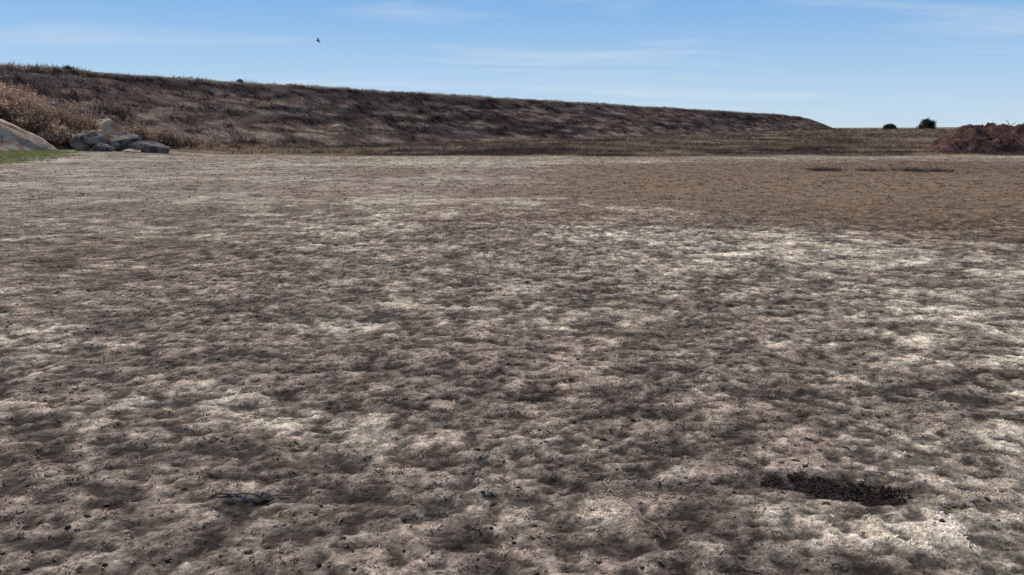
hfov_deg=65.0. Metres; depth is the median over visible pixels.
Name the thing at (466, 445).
soil clods
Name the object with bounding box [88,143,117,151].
boulder
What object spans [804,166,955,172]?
dead weed row
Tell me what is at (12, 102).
russet shrub
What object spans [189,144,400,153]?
tan grass
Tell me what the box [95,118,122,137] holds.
boulder
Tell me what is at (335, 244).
fallen twig
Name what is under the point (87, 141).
boulder
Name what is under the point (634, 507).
fallen twig
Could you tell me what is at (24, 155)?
green grass
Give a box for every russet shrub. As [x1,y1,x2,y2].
[0,80,57,121]
[11,102,104,144]
[68,118,180,145]
[172,134,269,149]
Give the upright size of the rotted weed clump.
0.057 m
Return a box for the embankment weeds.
[0,60,834,148]
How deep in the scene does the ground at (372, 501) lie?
5.28 m
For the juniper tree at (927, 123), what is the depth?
232.03 m
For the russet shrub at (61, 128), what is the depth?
49.40 m
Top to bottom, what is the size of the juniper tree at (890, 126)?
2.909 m
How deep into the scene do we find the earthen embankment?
80.74 m
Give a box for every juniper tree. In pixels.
[882,123,897,128]
[916,117,936,128]
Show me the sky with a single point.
(833, 63)
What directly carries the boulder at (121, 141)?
on the ground at (372, 501)
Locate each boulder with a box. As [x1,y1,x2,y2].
[0,119,57,151]
[70,131,108,150]
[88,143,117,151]
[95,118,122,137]
[109,132,141,150]
[122,149,140,152]
[131,140,170,152]
[331,124,343,131]
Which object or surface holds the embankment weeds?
on the earthen embankment
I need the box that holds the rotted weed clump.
[757,471,916,506]
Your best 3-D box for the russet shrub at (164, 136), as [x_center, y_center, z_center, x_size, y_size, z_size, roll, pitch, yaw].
[-24.885,-9.909,51.743,6.683,2.099,3.887,-7,13,-31]
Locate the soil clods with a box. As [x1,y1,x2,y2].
[0,189,1023,574]
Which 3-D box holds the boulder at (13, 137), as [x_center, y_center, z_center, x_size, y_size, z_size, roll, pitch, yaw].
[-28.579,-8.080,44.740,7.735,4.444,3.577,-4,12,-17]
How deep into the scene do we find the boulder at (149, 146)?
45.38 m
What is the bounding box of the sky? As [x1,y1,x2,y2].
[0,0,1023,127]
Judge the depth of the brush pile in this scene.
55.74 m
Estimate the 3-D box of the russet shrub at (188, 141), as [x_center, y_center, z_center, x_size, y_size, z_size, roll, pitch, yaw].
[-19.332,-9.526,53.392,6.569,1.484,2.178,-4,12,-18]
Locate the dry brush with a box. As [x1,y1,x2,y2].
[65,127,1023,156]
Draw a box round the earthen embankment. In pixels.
[0,64,831,149]
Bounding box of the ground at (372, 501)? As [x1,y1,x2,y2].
[0,127,1023,574]
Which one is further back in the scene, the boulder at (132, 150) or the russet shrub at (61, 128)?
the russet shrub at (61, 128)
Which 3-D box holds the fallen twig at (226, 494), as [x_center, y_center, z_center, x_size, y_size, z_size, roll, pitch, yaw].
[-1.089,0.923,3.578,0.525,0.035,0.098,0,11,0]
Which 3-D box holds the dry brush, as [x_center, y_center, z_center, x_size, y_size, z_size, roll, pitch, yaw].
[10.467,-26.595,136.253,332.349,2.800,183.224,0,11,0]
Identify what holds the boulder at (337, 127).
on the earthen embankment
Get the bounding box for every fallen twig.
[208,487,324,500]
[312,243,366,245]
[603,482,671,537]
[738,564,773,574]
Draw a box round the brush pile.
[926,120,1023,152]
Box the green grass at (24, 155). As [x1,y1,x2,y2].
[0,150,79,163]

